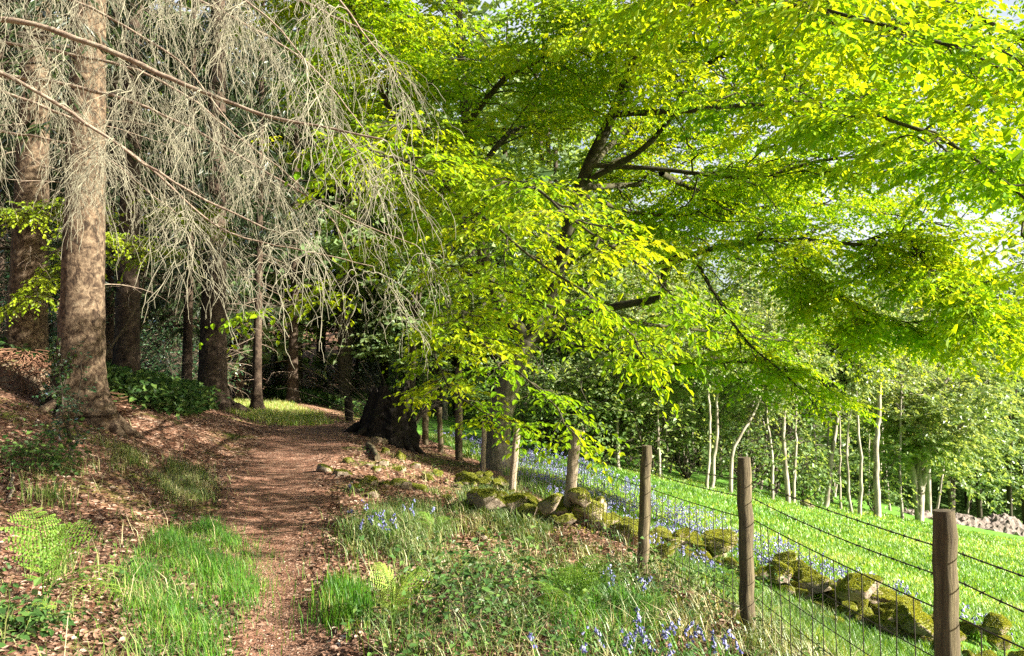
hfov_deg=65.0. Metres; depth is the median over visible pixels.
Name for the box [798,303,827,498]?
alder tree
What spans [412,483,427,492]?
stone
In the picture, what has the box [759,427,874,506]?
hazel bush
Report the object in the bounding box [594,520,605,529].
stone
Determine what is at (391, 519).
bluebell
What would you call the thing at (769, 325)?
alder tree
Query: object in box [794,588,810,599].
stone
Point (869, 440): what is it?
alder tree
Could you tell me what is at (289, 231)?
woodland tree
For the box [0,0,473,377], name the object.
spruce tree
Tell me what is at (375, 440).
fallen log
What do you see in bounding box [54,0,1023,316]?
sky
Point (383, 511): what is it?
bluebell
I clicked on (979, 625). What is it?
stone
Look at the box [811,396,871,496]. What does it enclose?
alder tree
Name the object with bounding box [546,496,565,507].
stone
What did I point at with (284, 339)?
spruce tree
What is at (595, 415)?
alder tree
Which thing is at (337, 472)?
stone
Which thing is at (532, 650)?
dry stems
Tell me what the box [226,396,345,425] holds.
sunlit grass
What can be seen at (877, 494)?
alder tree
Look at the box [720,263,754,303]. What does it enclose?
woodland tree
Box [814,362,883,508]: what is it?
alder tree
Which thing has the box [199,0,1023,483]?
beech tree
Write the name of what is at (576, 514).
stone
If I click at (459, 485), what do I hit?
stone
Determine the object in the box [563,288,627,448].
alder tree
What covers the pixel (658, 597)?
fern
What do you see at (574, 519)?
stone
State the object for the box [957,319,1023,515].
woodland tree
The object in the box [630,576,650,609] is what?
bluebell
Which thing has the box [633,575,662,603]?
bluebell
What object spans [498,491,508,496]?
stone
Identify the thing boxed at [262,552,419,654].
grass tuft
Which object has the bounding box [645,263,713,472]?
alder tree
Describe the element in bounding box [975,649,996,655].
stone
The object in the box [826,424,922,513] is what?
hazel bush
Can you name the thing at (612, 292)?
woodland tree
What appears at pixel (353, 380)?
undergrowth bush
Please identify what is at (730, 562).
stone
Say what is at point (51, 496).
tussocks
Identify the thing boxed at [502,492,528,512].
stone
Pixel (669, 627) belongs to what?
bluebell
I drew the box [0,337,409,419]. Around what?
undergrowth
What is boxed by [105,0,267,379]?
spruce tree
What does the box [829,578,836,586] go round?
stone
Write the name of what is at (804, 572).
stone
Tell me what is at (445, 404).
woodland tree
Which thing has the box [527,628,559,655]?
bluebell
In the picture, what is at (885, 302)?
woodland tree
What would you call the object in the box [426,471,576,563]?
grass tuft
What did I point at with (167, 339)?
spruce tree
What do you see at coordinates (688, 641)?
bluebell
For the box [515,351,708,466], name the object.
hazel bush
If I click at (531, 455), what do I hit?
bluebell drift
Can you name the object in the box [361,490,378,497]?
stone
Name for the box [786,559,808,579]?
stone
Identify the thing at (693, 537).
stone
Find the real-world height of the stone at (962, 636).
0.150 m
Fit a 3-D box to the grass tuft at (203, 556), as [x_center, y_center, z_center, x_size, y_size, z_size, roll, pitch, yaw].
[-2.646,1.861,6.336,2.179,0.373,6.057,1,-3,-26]
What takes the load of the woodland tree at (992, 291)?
on the ground at (376, 380)
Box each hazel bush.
[460,327,593,456]
[468,351,662,470]
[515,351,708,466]
[568,336,731,482]
[594,380,777,479]
[663,385,838,499]
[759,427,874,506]
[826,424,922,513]
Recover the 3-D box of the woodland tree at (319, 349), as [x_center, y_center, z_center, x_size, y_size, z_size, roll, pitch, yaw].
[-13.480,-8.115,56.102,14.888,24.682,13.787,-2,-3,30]
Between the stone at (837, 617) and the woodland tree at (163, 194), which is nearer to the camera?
the stone at (837, 617)
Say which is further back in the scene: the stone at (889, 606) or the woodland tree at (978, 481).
the woodland tree at (978, 481)
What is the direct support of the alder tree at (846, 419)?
on the meadow
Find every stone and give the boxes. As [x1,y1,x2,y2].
[316,463,332,471]
[332,469,352,476]
[342,457,353,463]
[347,483,360,491]
[360,475,377,485]
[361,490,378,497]
[363,462,373,467]
[371,466,381,470]
[378,459,388,465]
[379,480,389,485]
[381,447,389,454]
[390,478,406,486]
[392,466,406,472]
[394,450,405,460]
[401,480,412,489]
[410,462,420,468]
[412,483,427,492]
[420,474,433,482]
[432,469,443,476]
[442,494,454,501]
[453,471,479,486]
[453,482,464,487]
[466,488,506,509]
[468,481,477,487]
[474,530,487,541]
[475,471,483,477]
[479,476,490,484]
[482,471,492,477]
[491,479,501,484]
[493,483,503,490]
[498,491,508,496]
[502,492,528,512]
[511,492,538,502]
[519,503,538,515]
[536,510,547,519]
[537,493,562,514]
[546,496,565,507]
[547,496,573,518]
[550,507,569,515]
[550,515,557,522]
[556,513,573,523]
[564,517,576,524]
[567,487,591,507]
[572,506,583,518]
[573,499,604,521]
[575,517,585,526]
[586,512,612,532]
[593,496,606,511]
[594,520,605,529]
[609,513,621,523]
[609,520,638,545]
[613,522,637,541]
[622,518,638,520]
[649,539,680,561]
[650,526,671,536]
[650,532,660,547]
[659,531,668,535]
[665,536,695,547]
[672,527,690,538]
[674,545,697,557]
[688,531,703,544]
[697,548,711,563]
[700,528,737,554]
[708,550,719,558]
[722,557,738,567]
[756,566,769,580]
[765,559,793,583]
[772,551,796,563]
[776,585,795,595]
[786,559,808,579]
[789,581,796,587]
[793,566,820,581]
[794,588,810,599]
[796,574,830,593]
[796,588,814,600]
[800,499,814,507]
[813,601,826,608]
[821,585,835,597]
[826,598,837,610]
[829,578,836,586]
[829,615,845,624]
[831,605,840,613]
[832,594,846,604]
[833,572,884,601]
[840,601,857,615]
[843,608,857,622]
[851,599,868,609]
[853,607,874,628]
[867,602,885,614]
[868,587,888,603]
[870,587,901,602]
[874,615,900,634]
[880,600,903,611]
[880,609,894,621]
[881,586,895,592]
[891,603,933,637]
[894,622,933,641]
[900,594,921,608]
[959,620,975,634]
[960,632,965,641]
[962,649,974,655]
[975,624,980,634]
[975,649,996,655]
[980,612,1011,635]
[986,632,1011,650]
[1007,650,1023,655]
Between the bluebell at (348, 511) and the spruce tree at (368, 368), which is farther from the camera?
the spruce tree at (368, 368)
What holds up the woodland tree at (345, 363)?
on the ground at (376, 380)
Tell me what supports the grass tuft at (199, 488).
on the ground at (376, 380)
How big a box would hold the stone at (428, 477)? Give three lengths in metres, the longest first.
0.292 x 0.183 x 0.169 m
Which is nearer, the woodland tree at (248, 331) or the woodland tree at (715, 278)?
the woodland tree at (248, 331)
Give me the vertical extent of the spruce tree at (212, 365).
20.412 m
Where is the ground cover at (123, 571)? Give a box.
[0,397,830,655]
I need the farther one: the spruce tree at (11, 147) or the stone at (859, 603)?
the spruce tree at (11, 147)
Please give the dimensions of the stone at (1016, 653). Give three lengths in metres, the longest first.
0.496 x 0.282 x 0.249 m
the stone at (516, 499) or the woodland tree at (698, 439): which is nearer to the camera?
the stone at (516, 499)
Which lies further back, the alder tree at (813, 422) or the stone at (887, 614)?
the alder tree at (813, 422)
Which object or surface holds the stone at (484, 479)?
on the ground at (376, 380)
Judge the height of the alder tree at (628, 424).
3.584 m
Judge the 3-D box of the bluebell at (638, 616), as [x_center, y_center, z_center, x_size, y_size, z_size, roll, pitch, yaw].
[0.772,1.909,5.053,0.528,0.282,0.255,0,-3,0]
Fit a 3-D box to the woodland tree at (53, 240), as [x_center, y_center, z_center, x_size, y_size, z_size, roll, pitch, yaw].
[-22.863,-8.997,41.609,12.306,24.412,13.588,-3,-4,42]
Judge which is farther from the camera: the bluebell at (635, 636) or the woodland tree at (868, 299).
the woodland tree at (868, 299)
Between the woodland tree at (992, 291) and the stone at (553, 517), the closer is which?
the stone at (553, 517)
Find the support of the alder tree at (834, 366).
on the meadow
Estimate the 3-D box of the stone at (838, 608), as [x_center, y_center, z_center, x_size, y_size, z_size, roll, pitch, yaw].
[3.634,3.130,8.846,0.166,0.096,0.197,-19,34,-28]
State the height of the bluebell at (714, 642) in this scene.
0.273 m
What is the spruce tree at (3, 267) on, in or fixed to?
on the ground at (376, 380)
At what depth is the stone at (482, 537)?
8.43 m
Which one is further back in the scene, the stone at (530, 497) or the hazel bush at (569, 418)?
the hazel bush at (569, 418)
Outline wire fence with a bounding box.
[344,368,1023,655]
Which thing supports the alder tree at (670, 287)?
on the meadow
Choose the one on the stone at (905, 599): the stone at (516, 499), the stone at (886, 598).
the stone at (886, 598)
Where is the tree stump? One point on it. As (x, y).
(380, 416)
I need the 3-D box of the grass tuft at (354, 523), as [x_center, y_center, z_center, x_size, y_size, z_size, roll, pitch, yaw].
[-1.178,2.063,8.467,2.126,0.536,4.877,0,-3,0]
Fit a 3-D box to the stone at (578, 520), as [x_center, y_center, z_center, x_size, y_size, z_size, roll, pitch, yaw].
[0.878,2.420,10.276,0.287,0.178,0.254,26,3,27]
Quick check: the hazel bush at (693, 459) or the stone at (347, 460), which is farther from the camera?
the hazel bush at (693, 459)
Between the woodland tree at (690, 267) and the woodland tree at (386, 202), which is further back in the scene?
the woodland tree at (690, 267)
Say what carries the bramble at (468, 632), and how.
on the ground at (376, 380)
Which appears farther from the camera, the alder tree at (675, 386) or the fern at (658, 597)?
the alder tree at (675, 386)
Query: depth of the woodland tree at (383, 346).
37.39 m
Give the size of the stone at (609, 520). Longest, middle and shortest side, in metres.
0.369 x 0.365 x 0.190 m
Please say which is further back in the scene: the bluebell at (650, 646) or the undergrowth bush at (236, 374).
the undergrowth bush at (236, 374)
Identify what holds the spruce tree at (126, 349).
on the ground at (376, 380)
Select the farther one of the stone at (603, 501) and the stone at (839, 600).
the stone at (603, 501)
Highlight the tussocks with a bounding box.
[0,427,873,655]
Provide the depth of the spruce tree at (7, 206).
31.20 m
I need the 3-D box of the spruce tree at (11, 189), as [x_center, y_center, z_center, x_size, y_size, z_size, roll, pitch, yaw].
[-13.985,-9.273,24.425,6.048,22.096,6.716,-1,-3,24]
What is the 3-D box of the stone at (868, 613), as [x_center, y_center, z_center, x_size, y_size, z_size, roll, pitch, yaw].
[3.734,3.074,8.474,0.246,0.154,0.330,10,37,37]
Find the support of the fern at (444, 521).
on the ground at (376, 380)
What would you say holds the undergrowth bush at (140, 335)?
on the ground at (376, 380)
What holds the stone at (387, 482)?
on the ground at (376, 380)
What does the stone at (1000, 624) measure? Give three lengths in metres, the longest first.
0.493 x 0.327 x 0.275 m
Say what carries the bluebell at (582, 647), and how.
on the ground at (376, 380)
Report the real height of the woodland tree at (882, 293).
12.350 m
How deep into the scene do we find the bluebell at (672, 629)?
5.02 m
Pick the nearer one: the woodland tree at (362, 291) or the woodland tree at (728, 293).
the woodland tree at (362, 291)
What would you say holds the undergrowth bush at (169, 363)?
on the ground at (376, 380)
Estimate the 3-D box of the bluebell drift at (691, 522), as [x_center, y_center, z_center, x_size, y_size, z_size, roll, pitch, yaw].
[2.658,3.119,13.087,3.644,1.082,18.739,1,-3,-13]
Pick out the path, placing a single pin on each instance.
(265, 481)
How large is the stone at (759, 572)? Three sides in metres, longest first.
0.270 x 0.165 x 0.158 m
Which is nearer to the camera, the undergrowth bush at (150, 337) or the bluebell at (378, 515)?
the bluebell at (378, 515)
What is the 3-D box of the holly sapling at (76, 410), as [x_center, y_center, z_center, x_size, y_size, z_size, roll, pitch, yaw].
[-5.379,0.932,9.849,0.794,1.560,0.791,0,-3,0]
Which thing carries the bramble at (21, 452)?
on the ground at (376, 380)
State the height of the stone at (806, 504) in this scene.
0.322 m
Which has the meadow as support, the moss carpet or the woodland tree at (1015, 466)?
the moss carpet
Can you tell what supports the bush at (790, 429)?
on the meadow
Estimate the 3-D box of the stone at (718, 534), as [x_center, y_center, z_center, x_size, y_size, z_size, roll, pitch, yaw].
[2.705,2.765,10.520,0.458,0.248,0.494,15,38,30]
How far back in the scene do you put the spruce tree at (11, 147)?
21.97 m
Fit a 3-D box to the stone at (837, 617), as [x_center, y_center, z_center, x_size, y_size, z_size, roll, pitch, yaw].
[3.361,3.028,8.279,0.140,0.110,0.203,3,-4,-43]
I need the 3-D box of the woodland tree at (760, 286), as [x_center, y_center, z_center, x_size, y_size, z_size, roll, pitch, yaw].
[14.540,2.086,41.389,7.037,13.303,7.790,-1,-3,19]
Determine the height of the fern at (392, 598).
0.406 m
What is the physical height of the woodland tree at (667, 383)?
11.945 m
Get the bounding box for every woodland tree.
[4,12,173,341]
[6,3,141,342]
[52,0,326,395]
[63,0,176,290]
[119,13,201,348]
[140,53,313,378]
[140,95,182,336]
[143,0,335,372]
[153,1,427,388]
[227,3,437,401]
[249,1,358,341]
[267,45,402,378]
[302,0,614,401]
[305,225,449,386]
[312,55,456,391]
[322,186,494,416]
[327,93,405,338]
[349,54,540,415]
[360,104,474,387]
[363,105,515,419]
[370,0,690,442]
[380,229,544,416]
[454,126,582,406]
[520,208,609,435]
[521,124,653,413]
[526,215,706,458]
[530,277,611,432]
[532,175,715,460]
[628,258,726,453]
[636,278,750,466]
[648,270,744,461]
[671,255,705,290]
[675,270,724,408]
[686,239,730,308]
[688,215,803,476]
[688,246,733,297]
[690,297,763,456]
[694,239,827,476]
[720,247,864,487]
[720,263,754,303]
[724,224,874,489]
[819,229,883,311]
[845,286,882,417]
[845,298,907,495]
[845,298,911,443]
[865,259,1012,513]
[866,266,900,310]
[867,284,897,314]
[871,289,897,312]
[876,288,909,316]
[883,355,1023,510]
[886,277,935,326]
[931,346,1023,518]
[934,310,1023,508]
[939,311,1015,472]
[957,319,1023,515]
[964,254,1014,353]
[974,364,1023,523]
[976,334,1003,445]
[987,300,1023,491]
[993,238,1023,338]
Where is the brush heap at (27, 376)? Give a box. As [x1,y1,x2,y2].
[0,343,141,420]
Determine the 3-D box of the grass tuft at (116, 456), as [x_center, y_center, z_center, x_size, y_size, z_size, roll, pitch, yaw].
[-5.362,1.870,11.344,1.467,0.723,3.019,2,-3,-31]
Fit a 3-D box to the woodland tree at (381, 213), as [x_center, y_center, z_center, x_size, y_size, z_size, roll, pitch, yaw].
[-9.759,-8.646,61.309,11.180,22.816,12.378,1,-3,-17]
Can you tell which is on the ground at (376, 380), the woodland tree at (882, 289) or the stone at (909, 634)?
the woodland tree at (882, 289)
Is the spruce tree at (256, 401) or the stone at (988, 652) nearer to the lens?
the stone at (988, 652)
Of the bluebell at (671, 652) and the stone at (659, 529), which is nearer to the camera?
the bluebell at (671, 652)
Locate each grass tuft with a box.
[17,509,334,655]
[77,437,172,478]
[115,452,268,517]
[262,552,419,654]
[301,491,492,585]
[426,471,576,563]
[647,576,877,655]
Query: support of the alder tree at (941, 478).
on the meadow
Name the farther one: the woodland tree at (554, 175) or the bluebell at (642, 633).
the woodland tree at (554, 175)
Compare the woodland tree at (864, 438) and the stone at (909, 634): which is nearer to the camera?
the stone at (909, 634)
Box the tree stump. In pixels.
[345,383,425,454]
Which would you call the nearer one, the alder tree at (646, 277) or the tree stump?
the tree stump
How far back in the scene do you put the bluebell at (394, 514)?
8.15 m
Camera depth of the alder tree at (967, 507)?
47.66 m
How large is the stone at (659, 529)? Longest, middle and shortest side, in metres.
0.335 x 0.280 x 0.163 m
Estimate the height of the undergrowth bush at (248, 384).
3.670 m
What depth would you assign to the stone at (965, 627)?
9.19 m
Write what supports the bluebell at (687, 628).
on the ground at (376, 380)
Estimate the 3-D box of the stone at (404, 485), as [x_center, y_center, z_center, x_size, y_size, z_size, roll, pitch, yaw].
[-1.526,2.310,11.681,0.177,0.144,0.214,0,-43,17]
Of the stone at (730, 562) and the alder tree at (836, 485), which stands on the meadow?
the alder tree at (836, 485)
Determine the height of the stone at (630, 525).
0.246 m
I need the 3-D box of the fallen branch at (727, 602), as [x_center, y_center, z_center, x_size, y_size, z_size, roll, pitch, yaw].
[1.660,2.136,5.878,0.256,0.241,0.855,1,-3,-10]
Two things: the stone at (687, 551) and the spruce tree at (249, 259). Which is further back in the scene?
the spruce tree at (249, 259)
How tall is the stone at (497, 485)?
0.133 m
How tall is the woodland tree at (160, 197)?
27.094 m
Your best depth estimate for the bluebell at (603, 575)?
6.59 m
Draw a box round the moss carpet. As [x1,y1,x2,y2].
[451,474,1017,655]
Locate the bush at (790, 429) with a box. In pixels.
[706,370,851,498]
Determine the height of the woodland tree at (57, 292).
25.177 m
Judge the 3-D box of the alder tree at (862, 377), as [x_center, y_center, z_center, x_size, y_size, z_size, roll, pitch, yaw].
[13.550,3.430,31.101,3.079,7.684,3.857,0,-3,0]
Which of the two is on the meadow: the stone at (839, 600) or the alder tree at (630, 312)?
the alder tree at (630, 312)
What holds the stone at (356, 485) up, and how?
on the ground at (376, 380)
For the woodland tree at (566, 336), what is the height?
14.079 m
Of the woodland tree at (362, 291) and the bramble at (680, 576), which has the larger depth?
the woodland tree at (362, 291)
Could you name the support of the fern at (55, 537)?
on the ground at (376, 380)
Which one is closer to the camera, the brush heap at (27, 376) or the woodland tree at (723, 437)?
the brush heap at (27, 376)
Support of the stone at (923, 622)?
on the stone at (909, 634)
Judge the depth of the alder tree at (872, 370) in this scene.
30.38 m
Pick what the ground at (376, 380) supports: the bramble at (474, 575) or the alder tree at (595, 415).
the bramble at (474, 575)
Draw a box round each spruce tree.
[0,0,60,336]
[0,0,69,293]
[0,0,159,322]
[0,0,163,317]
[0,0,203,362]
[0,0,207,367]
[0,0,221,439]
[0,0,263,385]
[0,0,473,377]
[0,64,14,324]
[0,79,15,217]
[4,1,59,332]
[49,0,200,338]
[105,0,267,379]
[106,75,163,352]
[115,61,200,371]
[117,0,300,413]
[140,0,240,375]
[142,0,302,398]
[146,0,338,410]
[193,26,290,399]
[227,1,361,402]
[245,0,322,386]
[253,259,307,362]
[288,26,409,391]
[323,170,390,391]
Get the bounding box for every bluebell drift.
[443,432,655,487]
[472,447,1012,634]
[472,451,837,581]
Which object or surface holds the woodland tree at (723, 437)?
on the ground at (376, 380)
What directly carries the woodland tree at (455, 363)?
on the ground at (376, 380)
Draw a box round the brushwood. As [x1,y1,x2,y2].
[266,329,478,423]
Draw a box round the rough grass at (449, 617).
[0,417,835,655]
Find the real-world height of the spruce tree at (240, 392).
19.412 m
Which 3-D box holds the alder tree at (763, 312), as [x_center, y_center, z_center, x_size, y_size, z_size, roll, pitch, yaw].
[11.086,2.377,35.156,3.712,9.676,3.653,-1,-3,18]
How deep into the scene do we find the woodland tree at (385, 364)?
48.21 m
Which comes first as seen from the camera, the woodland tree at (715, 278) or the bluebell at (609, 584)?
the bluebell at (609, 584)
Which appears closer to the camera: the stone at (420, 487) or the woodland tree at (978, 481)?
the stone at (420, 487)
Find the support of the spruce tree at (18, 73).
on the ground at (376, 380)
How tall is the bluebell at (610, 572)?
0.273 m
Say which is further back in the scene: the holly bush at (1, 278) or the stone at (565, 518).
the holly bush at (1, 278)
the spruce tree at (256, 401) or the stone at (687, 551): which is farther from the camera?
the spruce tree at (256, 401)
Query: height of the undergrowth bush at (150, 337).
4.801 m
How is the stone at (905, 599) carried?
on the stone
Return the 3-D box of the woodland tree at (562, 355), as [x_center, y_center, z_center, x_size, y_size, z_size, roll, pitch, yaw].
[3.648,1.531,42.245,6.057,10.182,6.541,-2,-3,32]
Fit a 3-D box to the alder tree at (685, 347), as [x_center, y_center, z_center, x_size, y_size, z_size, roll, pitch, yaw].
[6.684,2.141,27.899,3.576,7.240,3.744,-1,-3,21]
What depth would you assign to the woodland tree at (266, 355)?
41.48 m
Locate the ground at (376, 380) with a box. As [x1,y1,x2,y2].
[0,298,1022,655]
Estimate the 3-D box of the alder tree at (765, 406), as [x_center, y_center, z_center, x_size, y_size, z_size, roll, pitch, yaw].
[9.534,3.299,29.730,3.417,6.302,3.698,1,-3,-14]
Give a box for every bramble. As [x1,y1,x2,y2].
[0,415,105,481]
[0,576,101,648]
[302,507,591,644]
[353,552,595,655]
[598,513,791,626]
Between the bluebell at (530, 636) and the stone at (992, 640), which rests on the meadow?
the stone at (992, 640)
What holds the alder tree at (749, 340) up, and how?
on the meadow
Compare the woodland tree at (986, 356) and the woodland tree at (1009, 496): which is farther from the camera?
the woodland tree at (986, 356)
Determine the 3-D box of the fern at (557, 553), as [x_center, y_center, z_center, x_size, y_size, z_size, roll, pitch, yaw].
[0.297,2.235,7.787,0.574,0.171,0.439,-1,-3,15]
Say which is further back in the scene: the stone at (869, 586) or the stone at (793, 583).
the stone at (793, 583)
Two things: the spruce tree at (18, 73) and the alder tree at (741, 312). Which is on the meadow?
the alder tree at (741, 312)
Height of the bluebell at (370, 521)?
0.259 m
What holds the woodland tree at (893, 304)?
on the ground at (376, 380)
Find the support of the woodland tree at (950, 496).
on the ground at (376, 380)
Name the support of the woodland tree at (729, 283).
on the ground at (376, 380)
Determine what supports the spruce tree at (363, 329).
on the ground at (376, 380)
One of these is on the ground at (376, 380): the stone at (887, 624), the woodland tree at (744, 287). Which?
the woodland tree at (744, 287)
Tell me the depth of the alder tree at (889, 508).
39.56 m
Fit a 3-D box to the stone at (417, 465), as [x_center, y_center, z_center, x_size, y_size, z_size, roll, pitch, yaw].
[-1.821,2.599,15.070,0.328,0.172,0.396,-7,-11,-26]
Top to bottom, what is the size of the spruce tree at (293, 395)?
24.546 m
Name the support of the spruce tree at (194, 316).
on the ground at (376, 380)
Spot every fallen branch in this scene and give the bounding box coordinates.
[7,473,14,500]
[121,412,189,427]
[702,600,757,628]
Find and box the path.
[205,397,348,655]
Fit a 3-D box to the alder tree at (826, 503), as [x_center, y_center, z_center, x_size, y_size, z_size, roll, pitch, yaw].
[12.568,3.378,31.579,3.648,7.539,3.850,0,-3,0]
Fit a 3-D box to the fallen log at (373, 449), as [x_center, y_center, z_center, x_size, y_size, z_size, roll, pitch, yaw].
[-2.702,2.366,15.580,0.149,0.149,2.608,1,-3,-14]
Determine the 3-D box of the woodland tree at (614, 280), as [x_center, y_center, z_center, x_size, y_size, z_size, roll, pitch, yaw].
[5.278,-0.071,38.213,7.865,13.453,8.707,-2,-4,39]
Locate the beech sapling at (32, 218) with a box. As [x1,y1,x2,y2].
[0,106,240,356]
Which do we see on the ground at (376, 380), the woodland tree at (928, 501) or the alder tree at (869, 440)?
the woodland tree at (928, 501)
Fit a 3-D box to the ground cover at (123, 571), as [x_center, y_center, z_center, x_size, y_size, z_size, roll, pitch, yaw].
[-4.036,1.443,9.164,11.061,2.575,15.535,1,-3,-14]
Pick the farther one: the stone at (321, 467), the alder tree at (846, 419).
the alder tree at (846, 419)
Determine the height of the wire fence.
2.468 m
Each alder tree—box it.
[539,345,638,461]
[552,226,613,369]
[556,226,612,454]
[562,334,656,467]
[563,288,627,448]
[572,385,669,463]
[599,263,679,444]
[605,233,683,464]
[605,343,711,476]
[641,277,713,473]
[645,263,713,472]
[656,346,688,466]
[658,284,755,488]
[660,263,707,466]
[673,322,761,488]
[691,290,711,470]
[695,356,734,475]
[700,294,763,456]
[707,332,828,499]
[718,387,760,472]
[719,336,823,491]
[741,281,800,489]
[743,294,833,502]
[745,287,803,491]
[760,311,854,502]
[794,322,878,507]
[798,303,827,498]
[804,299,859,501]
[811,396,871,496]
[814,301,893,514]
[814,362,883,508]
[819,330,894,512]
[820,395,871,491]
[825,329,1023,521]
[833,388,890,499]
[851,393,893,455]
[858,294,931,517]
[867,383,896,505]
[868,352,905,510]
[871,311,951,518]
[904,329,968,508]
[966,359,1013,514]
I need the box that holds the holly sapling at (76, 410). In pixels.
[32,341,103,462]
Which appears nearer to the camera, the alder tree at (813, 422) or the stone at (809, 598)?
the stone at (809, 598)
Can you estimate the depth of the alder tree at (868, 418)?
48.63 m
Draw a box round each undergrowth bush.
[52,307,171,364]
[54,295,198,370]
[140,310,246,384]
[153,330,264,394]
[197,340,281,397]
[303,347,379,396]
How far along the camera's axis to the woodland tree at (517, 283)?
55.42 m
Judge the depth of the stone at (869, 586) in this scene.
8.93 m
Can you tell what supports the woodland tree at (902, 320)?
on the ground at (376, 380)
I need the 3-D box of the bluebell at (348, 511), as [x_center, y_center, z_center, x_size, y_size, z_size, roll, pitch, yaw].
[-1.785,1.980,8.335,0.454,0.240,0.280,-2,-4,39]
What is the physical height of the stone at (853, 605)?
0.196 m
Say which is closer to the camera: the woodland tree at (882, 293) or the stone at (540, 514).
the stone at (540, 514)
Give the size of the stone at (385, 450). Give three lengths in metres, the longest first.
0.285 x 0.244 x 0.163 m
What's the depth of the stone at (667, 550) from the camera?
8.61 m
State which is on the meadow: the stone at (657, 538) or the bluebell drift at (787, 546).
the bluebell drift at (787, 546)
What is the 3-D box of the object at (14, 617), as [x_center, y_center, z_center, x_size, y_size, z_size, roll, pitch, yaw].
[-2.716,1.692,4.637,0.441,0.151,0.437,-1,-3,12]
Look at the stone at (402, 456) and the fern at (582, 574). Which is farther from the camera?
the stone at (402, 456)
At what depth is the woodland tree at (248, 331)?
48.44 m
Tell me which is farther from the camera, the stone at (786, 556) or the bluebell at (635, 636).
the stone at (786, 556)
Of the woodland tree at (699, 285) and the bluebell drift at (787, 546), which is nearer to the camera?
the bluebell drift at (787, 546)
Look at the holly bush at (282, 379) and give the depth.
45.44 m
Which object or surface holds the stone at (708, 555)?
on the meadow
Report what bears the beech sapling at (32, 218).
on the ground at (376, 380)
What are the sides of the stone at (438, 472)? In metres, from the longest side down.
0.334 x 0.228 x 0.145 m
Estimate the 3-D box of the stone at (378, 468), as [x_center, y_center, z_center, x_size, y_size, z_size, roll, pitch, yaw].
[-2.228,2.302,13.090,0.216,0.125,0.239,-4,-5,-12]
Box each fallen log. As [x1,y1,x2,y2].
[365,442,380,460]
[370,437,420,445]
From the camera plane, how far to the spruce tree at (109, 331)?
27.07 m
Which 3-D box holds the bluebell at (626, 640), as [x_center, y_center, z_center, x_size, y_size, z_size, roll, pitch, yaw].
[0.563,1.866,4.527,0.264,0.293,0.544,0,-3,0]
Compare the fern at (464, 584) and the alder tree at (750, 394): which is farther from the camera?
the alder tree at (750, 394)
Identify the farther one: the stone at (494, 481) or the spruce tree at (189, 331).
the spruce tree at (189, 331)
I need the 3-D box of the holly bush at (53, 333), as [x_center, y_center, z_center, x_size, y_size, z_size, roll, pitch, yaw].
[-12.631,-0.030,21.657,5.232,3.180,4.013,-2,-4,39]
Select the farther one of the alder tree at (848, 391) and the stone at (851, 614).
the alder tree at (848, 391)
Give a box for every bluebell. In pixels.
[333,506,357,528]
[341,482,358,496]
[353,519,371,536]
[355,512,377,536]
[361,499,377,514]
[370,518,389,544]
[372,510,386,526]
[376,512,393,534]
[386,513,396,531]
[390,518,411,537]
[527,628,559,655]
[559,626,588,655]
[576,625,627,655]
[593,569,632,601]
[595,605,660,644]
[596,630,648,655]
[598,571,626,594]
[600,564,611,588]
[600,623,649,655]
[605,628,632,655]
[614,619,684,655]
[625,621,673,654]
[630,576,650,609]
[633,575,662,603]
[633,635,678,655]
[647,618,680,653]
[649,621,703,655]
[658,630,699,655]
[661,624,711,655]
[664,647,674,655]
[682,624,712,655]
[696,629,737,655]
[712,634,751,655]
[714,629,767,655]
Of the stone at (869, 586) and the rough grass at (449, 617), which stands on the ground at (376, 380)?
the rough grass at (449, 617)
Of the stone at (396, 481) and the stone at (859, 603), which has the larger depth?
the stone at (396, 481)
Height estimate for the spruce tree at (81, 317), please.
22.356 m
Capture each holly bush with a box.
[0,237,59,337]
[0,273,114,349]
[235,340,327,396]
[302,356,337,390]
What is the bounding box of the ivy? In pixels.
[35,338,76,418]
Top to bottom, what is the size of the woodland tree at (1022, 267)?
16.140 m
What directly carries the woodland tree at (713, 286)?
on the ground at (376, 380)
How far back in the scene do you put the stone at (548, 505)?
9.92 m
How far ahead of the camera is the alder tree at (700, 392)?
27.74 m
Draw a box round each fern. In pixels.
[0,507,95,607]
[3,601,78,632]
[53,564,126,600]
[370,561,433,626]
[416,511,457,530]
[449,564,511,599]
[517,547,571,562]
[525,554,629,610]
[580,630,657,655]
[600,595,676,632]
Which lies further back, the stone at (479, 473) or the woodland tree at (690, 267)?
the woodland tree at (690, 267)
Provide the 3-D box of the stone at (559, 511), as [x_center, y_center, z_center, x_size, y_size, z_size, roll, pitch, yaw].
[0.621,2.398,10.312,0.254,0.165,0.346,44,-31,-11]
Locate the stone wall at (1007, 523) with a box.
[897,507,1023,536]
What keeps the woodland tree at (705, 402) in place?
on the ground at (376, 380)
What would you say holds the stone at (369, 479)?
on the ground at (376, 380)
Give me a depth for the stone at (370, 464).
13.27 m
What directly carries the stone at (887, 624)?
on the meadow
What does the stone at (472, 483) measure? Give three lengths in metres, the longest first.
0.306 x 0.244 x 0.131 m
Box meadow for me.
[413,409,1023,655]
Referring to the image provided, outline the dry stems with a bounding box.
[1,404,857,655]
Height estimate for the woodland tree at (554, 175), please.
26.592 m
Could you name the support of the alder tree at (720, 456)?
on the meadow
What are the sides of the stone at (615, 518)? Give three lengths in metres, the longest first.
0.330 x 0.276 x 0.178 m

